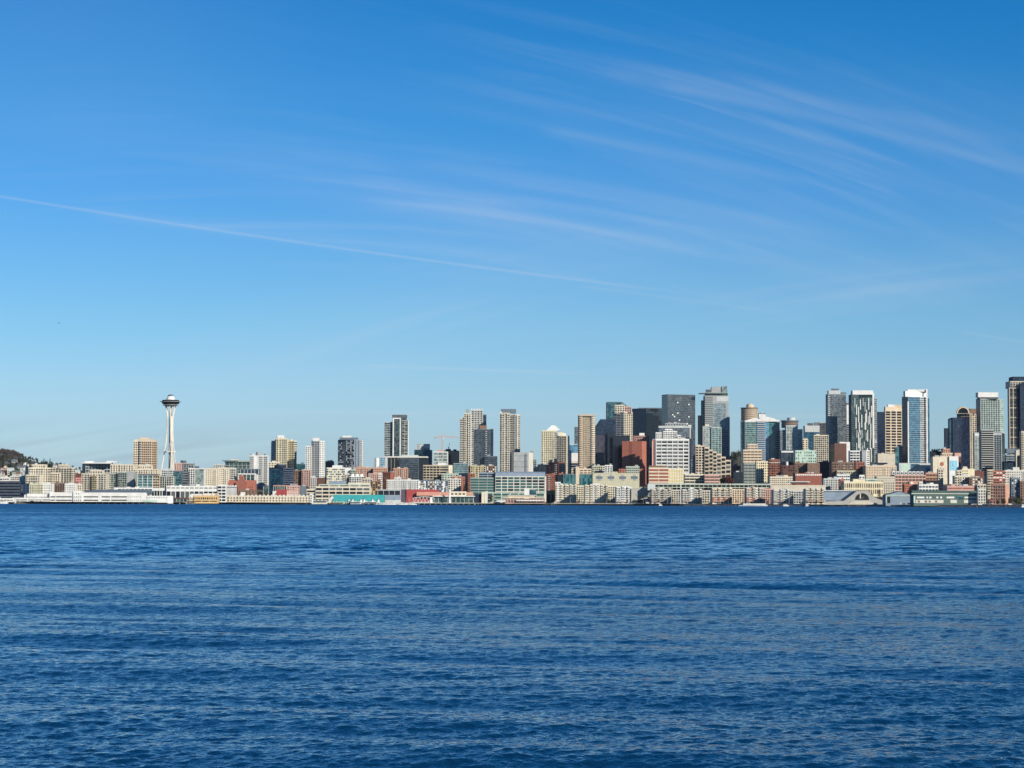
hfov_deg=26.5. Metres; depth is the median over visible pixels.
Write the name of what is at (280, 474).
office building
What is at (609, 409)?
office tower
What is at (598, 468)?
building
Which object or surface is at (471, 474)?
building
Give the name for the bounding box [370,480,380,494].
building
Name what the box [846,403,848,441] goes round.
apartment tower
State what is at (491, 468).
building
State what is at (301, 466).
building
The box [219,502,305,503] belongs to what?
pier
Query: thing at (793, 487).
retaining wall
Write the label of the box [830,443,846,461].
building
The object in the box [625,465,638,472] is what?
building
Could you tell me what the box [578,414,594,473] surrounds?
apartment tower
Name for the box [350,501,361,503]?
canopy
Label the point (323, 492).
office building
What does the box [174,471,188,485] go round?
office building
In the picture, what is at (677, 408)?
office tower
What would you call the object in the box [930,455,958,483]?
building
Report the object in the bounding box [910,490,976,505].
pier shed
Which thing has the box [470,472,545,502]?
office building
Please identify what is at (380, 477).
building
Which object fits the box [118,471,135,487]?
building
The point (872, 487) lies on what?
market hall
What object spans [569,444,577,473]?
office tower
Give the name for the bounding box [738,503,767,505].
excursion boat
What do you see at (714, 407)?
apartment tower
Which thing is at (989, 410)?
apartment tower
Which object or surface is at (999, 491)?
apartment block
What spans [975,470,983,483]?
building
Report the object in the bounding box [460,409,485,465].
apartment tower
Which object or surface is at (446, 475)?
building
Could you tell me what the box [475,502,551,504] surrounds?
pier
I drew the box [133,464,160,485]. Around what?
apartment block
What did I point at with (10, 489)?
office building
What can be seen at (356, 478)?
building
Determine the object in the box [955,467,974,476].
apartment block
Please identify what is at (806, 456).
building
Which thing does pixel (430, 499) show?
truss gallery
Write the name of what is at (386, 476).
building
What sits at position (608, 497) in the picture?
window
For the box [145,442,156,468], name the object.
window
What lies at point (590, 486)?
window
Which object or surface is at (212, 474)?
building
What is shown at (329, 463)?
building
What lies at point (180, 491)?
colonnade hall
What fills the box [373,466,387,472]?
building
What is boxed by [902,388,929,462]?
office tower
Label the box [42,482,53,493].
building
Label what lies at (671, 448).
apartment block
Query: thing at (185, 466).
building
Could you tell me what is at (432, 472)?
office building
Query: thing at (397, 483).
apartment block
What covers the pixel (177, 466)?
building
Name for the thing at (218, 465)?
building
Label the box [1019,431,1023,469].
building
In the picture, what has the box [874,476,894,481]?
building
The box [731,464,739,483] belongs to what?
building
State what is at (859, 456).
office building
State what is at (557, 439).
window
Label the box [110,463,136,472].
building
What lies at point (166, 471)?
building
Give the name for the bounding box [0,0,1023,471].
sky
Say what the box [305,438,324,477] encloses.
apartment tower
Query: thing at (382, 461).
building
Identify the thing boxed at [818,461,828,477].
building
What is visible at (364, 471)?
building
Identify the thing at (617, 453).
building
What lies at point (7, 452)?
wood
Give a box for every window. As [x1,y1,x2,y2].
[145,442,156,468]
[263,457,266,484]
[288,442,296,468]
[294,442,296,468]
[311,442,324,476]
[346,446,353,467]
[346,446,353,467]
[355,441,361,467]
[394,421,407,453]
[394,421,407,454]
[464,411,481,464]
[464,411,481,464]
[500,416,519,471]
[500,416,519,471]
[542,437,565,473]
[542,439,565,463]
[560,485,582,501]
[560,485,582,501]
[582,443,590,467]
[582,443,590,467]
[585,486,613,502]
[585,486,613,502]
[615,406,632,439]
[838,472,856,480]
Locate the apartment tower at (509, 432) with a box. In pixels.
[500,409,519,471]
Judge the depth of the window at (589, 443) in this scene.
3945.11 m
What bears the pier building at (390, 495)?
on the ground
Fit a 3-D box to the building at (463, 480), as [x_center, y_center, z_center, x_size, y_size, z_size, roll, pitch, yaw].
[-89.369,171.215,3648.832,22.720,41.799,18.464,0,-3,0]
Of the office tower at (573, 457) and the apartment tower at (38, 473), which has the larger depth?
the office tower at (573, 457)
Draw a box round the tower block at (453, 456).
[444,449,458,464]
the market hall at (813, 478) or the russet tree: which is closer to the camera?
the russet tree
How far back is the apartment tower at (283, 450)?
3956.55 m
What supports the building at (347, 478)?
on the ground
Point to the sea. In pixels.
(428, 636)
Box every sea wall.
[692,504,886,506]
[887,505,1021,506]
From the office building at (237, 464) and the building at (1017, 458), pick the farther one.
the office building at (237, 464)
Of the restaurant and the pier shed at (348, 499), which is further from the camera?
the pier shed at (348, 499)
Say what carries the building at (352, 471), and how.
on the ground
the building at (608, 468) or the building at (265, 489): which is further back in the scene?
the building at (608, 468)
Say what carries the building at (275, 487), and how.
on the ground
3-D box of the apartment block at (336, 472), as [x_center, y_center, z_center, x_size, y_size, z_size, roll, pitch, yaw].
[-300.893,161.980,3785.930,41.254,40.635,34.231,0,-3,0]
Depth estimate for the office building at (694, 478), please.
3471.82 m
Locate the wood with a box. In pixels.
[0,448,21,458]
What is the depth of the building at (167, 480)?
3386.05 m
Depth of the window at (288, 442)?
3957.65 m
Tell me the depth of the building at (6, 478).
3446.79 m
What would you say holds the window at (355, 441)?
in the apartment tower at (350, 451)
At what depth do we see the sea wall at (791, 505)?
2992.97 m
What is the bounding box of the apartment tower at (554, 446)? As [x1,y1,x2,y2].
[541,425,569,473]
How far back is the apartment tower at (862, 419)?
3802.32 m
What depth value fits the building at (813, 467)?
3470.99 m
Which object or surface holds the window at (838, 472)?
in the apartment block at (853, 470)
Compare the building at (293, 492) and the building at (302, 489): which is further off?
the building at (302, 489)
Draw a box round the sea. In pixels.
[0,504,1023,767]
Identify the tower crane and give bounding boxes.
[434,434,457,449]
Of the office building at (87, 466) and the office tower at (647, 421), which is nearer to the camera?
the office building at (87, 466)
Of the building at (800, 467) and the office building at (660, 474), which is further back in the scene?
the office building at (660, 474)
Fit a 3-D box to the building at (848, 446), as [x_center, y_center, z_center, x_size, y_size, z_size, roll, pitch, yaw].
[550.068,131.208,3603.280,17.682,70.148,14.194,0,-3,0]
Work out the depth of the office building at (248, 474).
3596.71 m
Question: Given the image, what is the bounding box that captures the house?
[7,468,13,474]
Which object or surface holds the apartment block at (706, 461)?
on the ground
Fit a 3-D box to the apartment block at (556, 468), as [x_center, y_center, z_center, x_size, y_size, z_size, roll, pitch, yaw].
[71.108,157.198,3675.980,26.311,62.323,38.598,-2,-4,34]
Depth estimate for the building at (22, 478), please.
3449.62 m
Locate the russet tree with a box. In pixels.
[725,475,731,484]
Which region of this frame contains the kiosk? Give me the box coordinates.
[524,488,535,498]
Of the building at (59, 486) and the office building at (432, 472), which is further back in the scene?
the office building at (432, 472)
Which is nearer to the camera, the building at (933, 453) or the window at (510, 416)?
the building at (933, 453)
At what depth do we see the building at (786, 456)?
3667.73 m
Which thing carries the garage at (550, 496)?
on the ground
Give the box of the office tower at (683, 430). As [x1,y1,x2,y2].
[658,422,690,473]
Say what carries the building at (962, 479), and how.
on the ground
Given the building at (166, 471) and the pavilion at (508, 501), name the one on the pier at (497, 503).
the pavilion at (508, 501)
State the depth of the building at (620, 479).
3429.26 m
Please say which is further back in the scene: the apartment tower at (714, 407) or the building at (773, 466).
the apartment tower at (714, 407)
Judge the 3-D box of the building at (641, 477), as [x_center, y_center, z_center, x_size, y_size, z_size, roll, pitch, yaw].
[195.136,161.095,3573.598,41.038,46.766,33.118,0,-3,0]
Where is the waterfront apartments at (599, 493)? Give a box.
[584,484,615,502]
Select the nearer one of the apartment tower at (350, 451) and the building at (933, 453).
the building at (933, 453)
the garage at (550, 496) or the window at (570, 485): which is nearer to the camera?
the window at (570, 485)
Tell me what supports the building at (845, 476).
on the ground
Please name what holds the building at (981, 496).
on the ground
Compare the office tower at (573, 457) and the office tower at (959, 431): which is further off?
the office tower at (573, 457)
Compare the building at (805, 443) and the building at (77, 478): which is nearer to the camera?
the building at (77, 478)
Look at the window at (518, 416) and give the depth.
4045.58 m
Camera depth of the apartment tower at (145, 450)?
3742.18 m
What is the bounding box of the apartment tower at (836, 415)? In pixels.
[826,389,845,461]
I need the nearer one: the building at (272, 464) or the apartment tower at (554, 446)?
the building at (272, 464)
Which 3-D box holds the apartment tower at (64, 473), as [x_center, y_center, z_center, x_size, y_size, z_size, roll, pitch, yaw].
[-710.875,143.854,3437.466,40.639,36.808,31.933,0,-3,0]
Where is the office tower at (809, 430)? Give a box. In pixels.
[803,422,819,449]
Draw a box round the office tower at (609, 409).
[606,402,626,418]
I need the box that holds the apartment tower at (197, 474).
[188,466,205,485]
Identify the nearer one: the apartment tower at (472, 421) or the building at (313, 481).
the building at (313, 481)
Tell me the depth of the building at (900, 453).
3616.53 m
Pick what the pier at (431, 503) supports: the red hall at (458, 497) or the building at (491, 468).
the red hall at (458, 497)
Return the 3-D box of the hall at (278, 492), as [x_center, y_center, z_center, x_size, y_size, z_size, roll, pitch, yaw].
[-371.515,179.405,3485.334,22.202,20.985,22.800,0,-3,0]
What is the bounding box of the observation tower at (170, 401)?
[160,393,179,470]
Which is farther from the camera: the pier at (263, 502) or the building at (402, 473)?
the building at (402, 473)
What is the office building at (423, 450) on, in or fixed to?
on the ground
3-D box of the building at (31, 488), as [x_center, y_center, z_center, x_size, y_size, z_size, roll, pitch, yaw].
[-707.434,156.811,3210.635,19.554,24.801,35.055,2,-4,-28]
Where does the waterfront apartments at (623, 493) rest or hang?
on the ground
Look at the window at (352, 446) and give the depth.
4000.40 m
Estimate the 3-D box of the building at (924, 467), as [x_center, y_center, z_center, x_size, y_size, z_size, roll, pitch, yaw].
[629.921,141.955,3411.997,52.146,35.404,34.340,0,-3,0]
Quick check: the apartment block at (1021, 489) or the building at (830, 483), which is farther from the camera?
the building at (830, 483)
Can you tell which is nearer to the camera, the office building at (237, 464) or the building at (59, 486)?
the building at (59, 486)
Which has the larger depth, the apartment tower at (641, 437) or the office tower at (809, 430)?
the office tower at (809, 430)
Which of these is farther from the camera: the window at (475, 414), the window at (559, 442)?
the window at (475, 414)
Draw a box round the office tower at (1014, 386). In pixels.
[1005,377,1023,454]
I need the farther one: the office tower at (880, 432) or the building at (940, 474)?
the office tower at (880, 432)
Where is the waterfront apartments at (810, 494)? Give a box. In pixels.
[803,487,825,503]
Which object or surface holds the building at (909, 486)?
on the ground
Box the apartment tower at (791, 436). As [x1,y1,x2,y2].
[780,418,802,449]
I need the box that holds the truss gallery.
[413,497,433,502]
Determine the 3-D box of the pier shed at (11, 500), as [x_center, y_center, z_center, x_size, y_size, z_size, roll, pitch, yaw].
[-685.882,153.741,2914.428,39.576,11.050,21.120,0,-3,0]
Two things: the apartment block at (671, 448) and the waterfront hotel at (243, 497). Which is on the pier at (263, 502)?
the waterfront hotel at (243, 497)
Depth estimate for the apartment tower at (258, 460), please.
3704.89 m
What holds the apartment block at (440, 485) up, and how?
on the ground
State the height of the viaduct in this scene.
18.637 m
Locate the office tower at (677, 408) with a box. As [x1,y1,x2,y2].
[662,394,694,459]
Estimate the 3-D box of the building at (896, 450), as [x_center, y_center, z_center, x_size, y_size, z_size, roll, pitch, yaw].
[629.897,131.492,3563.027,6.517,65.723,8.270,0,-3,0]
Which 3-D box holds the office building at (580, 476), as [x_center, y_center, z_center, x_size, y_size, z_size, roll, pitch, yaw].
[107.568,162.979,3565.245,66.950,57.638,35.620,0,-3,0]
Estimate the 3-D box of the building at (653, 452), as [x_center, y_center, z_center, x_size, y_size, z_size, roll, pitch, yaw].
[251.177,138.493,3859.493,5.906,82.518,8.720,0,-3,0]
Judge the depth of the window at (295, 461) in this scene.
3958.62 m
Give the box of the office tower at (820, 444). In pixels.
[812,434,828,462]
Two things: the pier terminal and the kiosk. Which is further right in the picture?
the kiosk
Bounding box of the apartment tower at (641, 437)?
[633,433,649,483]
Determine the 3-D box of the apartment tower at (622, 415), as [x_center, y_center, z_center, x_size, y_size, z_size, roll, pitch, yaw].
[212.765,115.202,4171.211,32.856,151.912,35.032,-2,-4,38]
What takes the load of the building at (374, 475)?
on the ground
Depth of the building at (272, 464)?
3763.83 m
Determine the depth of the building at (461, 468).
3761.60 m
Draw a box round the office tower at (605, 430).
[595,419,615,465]
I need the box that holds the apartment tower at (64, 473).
[50,463,74,483]
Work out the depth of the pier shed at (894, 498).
2854.81 m
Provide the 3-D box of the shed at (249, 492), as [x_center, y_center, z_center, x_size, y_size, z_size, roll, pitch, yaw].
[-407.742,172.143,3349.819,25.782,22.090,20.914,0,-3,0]
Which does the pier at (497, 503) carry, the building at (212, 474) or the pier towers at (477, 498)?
the pier towers at (477, 498)
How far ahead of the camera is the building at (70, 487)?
3237.98 m
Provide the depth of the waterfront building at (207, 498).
3174.42 m
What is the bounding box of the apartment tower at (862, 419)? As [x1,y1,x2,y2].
[849,390,876,465]
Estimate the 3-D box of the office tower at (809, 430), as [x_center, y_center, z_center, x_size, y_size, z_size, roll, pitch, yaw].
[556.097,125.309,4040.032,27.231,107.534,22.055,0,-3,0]
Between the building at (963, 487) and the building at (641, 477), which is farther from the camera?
the building at (641, 477)
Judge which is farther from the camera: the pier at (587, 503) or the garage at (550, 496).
the garage at (550, 496)
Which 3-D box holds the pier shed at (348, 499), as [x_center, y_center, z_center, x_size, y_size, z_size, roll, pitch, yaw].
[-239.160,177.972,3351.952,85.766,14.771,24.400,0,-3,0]
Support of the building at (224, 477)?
on the ground
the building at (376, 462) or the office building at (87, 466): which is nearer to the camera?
the office building at (87, 466)
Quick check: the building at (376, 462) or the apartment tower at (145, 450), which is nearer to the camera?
the apartment tower at (145, 450)
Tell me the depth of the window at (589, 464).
3944.63 m
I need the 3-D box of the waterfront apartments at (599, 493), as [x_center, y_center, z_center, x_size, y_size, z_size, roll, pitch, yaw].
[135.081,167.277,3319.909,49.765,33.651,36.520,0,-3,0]
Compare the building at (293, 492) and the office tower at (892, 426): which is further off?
the office tower at (892, 426)
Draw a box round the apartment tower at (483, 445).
[474,425,497,465]
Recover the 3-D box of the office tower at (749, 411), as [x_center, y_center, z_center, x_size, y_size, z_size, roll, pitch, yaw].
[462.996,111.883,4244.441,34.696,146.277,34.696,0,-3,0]
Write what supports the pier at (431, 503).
in the sea
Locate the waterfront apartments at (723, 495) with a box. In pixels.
[710,488,743,503]
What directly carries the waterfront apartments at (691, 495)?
on the ground
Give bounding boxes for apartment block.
[81,469,108,490]
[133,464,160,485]
[326,465,351,483]
[387,476,418,489]
[419,479,447,491]
[468,464,485,476]
[546,459,564,489]
[654,429,688,473]
[691,445,730,483]
[829,461,864,481]
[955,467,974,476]
[986,469,1004,498]
[991,483,1008,504]
[1000,467,1023,493]
[1009,476,1019,502]
[1019,480,1023,502]
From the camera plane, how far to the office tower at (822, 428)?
4156.40 m
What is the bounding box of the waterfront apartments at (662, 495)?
[650,488,679,503]
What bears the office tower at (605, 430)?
on the ground
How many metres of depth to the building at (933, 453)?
3715.84 m
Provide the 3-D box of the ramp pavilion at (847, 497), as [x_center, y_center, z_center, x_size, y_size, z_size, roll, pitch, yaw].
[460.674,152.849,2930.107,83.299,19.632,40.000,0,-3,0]
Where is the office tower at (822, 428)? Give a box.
[819,422,825,434]
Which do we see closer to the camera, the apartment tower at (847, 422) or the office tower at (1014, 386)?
the office tower at (1014, 386)
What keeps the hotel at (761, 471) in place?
on the ground
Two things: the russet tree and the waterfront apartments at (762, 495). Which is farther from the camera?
the russet tree
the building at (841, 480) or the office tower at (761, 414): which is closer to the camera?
the building at (841, 480)
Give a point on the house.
(9, 470)
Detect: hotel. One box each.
[227,492,312,503]
[755,461,767,483]
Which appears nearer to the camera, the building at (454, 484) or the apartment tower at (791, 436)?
the building at (454, 484)
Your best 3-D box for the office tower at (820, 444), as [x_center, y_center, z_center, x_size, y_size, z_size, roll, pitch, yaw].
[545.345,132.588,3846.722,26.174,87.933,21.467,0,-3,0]
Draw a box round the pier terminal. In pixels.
[16,487,172,503]
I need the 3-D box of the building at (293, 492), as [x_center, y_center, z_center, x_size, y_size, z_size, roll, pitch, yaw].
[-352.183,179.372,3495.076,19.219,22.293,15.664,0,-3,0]
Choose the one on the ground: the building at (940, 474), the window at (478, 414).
the building at (940, 474)
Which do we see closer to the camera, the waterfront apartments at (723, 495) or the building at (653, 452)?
the waterfront apartments at (723, 495)
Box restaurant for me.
[173,498,188,502]
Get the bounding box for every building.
[0,476,10,480]
[0,481,20,497]
[10,475,18,480]
[19,475,24,482]
[23,482,41,494]
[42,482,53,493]
[53,481,64,491]
[65,482,76,491]
[75,473,80,483]
[77,483,81,490]
[82,461,116,472]
[109,470,117,489]
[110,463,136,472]
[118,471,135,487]
[137,474,159,495]
[160,475,174,487]
[161,468,174,475]
[174,462,181,470]
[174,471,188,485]
[181,460,194,470]
[188,493,219,502]
[206,467,218,485]
[213,463,224,467]
[218,466,229,484]
[222,459,249,479]
[228,476,256,493]
[230,467,236,479]
[238,469,260,479]
[263,485,268,494]
[269,461,279,467]
[269,464,293,491]
[273,485,287,490]
[287,489,298,495]
[288,484,299,494]
[294,470,301,485]
[296,463,304,469]
[300,485,305,495]
[302,469,310,486]
[307,481,370,501]
[310,476,316,488]
[317,477,324,485]
[325,460,333,483]
[344,473,349,483]
[349,474,363,482]
[350,469,355,475]
[353,466,372,477]
[362,477,372,482]
[368,472,378,480]
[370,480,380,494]
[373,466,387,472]
[375,458,378,467]
[378,473,382,489]
[378,490,400,502]
[379,456,386,467]
[382,471,393,489]
[387,455,427,479]
[393,467,407,479]
[414,444,431,464]
[423,463,452,479]
[433,450,447,464]
[442,472,458,479]
[448,478,460,491]
[452,475,465,490]
[453,462,467,489]
[468,472,474,491]
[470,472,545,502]
[486,464,496,471]
[511,450,532,471]
[537,463,548,475]
[557,466,591,484]
[592,464,604,472]
[592,472,638,487]
[604,464,611,472]
[612,435,629,471]
[618,469,643,487]
[622,441,645,484]
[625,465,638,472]
[648,466,683,482]
[652,439,653,465]
[683,473,704,482]
[704,474,718,483]
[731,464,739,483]
[733,471,742,483]
[742,444,761,483]
[768,458,779,476]
[780,450,793,464]
[793,449,816,462]
[793,461,805,472]
[803,438,807,449]
[806,463,819,472]
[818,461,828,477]
[822,477,839,489]
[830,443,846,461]
[835,473,849,481]
[838,442,849,461]
[839,478,843,489]
[848,450,869,465]
[862,464,896,478]
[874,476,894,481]
[876,453,894,465]
[894,446,898,462]
[895,463,929,474]
[898,445,901,462]
[902,481,918,493]
[917,480,939,490]
[930,450,941,456]
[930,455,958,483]
[937,468,942,490]
[940,447,952,456]
[942,483,985,490]
[952,474,968,485]
[953,452,960,469]
[967,476,982,485]
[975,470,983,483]
[977,487,985,504]
[1002,461,1014,469]
[1005,454,1014,461]
[1014,450,1019,469]
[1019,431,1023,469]
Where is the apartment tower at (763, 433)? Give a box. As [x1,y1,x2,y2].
[740,417,779,471]
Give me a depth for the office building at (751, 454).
3633.42 m
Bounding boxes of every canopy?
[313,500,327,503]
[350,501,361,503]
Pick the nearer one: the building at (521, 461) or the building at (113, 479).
the building at (113, 479)
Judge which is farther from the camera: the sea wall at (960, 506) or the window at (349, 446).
the window at (349, 446)
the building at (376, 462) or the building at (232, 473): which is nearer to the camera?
the building at (232, 473)
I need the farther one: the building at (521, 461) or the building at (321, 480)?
the building at (521, 461)
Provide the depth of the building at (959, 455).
3545.23 m
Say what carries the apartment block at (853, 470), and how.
on the ground
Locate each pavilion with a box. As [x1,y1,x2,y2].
[497,495,545,503]
[823,490,881,504]
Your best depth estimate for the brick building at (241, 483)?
3427.10 m
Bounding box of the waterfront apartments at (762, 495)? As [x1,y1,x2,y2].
[744,487,772,502]
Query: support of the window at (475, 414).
in the apartment tower at (472, 421)
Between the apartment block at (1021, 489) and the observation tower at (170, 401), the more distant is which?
the observation tower at (170, 401)
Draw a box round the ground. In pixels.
[0,454,1023,505]
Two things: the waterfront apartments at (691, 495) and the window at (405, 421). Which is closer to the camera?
the waterfront apartments at (691, 495)
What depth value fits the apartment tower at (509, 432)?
4041.36 m
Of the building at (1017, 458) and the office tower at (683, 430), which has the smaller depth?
the building at (1017, 458)
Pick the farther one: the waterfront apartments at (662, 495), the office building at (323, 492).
the office building at (323, 492)
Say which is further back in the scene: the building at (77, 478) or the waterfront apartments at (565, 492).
the building at (77, 478)
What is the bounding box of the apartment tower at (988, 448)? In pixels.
[973,429,1004,482]
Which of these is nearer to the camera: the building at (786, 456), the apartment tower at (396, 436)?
the building at (786, 456)
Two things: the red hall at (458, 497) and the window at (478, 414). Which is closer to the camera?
the red hall at (458, 497)
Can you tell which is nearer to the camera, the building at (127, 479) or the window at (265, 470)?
the building at (127, 479)
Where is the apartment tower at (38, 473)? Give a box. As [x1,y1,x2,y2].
[25,463,49,483]
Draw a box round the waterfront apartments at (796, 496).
[771,489,802,503]
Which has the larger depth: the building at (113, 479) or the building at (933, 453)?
the building at (933, 453)
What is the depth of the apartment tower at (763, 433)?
3944.01 m
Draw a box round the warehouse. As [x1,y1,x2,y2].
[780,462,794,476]
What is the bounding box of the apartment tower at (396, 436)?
[384,415,408,456]
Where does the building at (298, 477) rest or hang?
on the ground
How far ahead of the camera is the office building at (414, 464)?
3849.09 m
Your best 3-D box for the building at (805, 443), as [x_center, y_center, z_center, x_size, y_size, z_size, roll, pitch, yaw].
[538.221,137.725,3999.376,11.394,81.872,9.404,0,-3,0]
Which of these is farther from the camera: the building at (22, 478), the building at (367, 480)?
the building at (367, 480)
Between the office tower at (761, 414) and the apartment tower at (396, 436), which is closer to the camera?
the apartment tower at (396, 436)
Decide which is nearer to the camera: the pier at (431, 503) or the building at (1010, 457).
the pier at (431, 503)
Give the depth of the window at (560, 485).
3353.08 m
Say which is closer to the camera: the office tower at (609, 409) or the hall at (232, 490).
the hall at (232, 490)
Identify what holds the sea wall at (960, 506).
on the ground
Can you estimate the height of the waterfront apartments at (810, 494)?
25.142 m
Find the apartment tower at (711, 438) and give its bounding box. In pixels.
[702,424,721,456]
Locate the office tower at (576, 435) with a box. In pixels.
[574,426,577,443]
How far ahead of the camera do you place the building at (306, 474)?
3750.21 m
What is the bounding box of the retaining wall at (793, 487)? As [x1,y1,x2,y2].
[769,481,825,489]
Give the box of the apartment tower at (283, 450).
[271,435,296,469]
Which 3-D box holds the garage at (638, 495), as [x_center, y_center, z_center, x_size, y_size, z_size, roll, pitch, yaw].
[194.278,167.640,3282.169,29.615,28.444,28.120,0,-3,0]
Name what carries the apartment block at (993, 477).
on the ground
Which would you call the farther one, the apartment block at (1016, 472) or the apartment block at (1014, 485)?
the apartment block at (1016, 472)
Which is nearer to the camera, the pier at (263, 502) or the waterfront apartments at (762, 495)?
the waterfront apartments at (762, 495)
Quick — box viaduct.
[647,483,771,495]
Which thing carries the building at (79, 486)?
on the ground
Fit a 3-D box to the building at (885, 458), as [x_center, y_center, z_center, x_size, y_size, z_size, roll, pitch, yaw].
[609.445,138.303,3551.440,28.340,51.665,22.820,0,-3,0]
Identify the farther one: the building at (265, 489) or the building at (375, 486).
the building at (375, 486)
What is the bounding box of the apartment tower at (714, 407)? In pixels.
[698,386,729,459]
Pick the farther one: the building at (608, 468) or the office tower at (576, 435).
the office tower at (576, 435)
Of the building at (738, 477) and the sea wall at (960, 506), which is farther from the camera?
the building at (738, 477)
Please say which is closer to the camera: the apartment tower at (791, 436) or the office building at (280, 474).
the office building at (280, 474)
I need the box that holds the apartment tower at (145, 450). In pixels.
[133,437,157,468]
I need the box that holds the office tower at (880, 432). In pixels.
[877,412,883,452]
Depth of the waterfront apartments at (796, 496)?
3038.55 m
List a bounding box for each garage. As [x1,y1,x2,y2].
[546,490,554,502]
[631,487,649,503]
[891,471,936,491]
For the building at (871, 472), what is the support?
on the ground
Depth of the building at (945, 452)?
3577.00 m
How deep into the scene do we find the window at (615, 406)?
4165.34 m
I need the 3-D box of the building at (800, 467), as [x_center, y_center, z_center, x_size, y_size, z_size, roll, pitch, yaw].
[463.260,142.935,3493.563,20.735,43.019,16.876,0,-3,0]
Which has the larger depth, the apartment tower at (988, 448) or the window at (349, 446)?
the window at (349, 446)
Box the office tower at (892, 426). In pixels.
[884,404,901,452]
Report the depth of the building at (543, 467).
3794.14 m
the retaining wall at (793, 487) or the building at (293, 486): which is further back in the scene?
the building at (293, 486)
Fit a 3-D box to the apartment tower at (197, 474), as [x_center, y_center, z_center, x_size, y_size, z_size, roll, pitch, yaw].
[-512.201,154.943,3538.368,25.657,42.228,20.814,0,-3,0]
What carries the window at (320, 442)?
in the apartment tower at (315, 457)
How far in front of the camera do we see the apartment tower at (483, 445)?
3951.99 m
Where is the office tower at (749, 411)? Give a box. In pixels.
[741,404,757,420]
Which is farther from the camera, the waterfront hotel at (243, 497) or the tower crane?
the tower crane
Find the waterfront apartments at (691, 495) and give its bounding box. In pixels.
[681,487,710,503]
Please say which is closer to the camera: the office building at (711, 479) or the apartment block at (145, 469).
the office building at (711, 479)
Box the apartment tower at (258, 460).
[249,452,268,487]
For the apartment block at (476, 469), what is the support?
on the ground
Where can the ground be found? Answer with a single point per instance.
(733, 462)
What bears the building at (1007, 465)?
on the ground
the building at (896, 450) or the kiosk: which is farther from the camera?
the building at (896, 450)
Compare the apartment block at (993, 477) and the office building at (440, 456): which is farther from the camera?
the office building at (440, 456)
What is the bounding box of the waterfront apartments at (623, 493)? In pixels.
[615,486,631,503]
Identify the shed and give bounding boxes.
[0,497,15,502]
[238,489,255,495]
[329,495,384,503]
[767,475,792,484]
[882,491,909,505]
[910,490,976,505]
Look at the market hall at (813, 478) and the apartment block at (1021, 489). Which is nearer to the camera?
the apartment block at (1021, 489)
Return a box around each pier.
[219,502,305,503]
[328,502,474,504]
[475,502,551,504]
[552,503,632,505]
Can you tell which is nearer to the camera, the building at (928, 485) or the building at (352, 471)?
the building at (928, 485)
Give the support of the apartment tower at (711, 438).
on the ground
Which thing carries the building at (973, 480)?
on the ground
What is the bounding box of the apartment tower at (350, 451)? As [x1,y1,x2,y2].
[338,436,362,468]
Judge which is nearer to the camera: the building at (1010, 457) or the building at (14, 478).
the building at (1010, 457)
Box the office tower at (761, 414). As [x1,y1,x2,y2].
[758,412,765,418]
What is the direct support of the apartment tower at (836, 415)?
on the ground
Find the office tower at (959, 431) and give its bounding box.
[944,407,975,468]
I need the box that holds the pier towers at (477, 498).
[474,491,487,502]
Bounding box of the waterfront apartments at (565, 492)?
[555,482,583,502]
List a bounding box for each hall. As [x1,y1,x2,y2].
[152,484,226,501]
[227,485,237,495]
[273,489,286,495]
[401,489,474,503]
[793,472,821,484]
[841,475,894,496]
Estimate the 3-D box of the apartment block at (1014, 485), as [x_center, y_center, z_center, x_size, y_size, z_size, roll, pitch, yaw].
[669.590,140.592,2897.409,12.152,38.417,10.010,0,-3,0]
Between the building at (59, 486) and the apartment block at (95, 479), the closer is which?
the building at (59, 486)
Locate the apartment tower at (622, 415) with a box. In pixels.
[613,404,632,440]
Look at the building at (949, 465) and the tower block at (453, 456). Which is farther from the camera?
the tower block at (453, 456)
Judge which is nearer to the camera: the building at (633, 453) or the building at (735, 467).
the building at (735, 467)
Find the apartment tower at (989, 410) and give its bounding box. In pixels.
[976,392,1003,431]
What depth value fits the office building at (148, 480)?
3362.83 m
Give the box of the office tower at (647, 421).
[632,408,661,465]

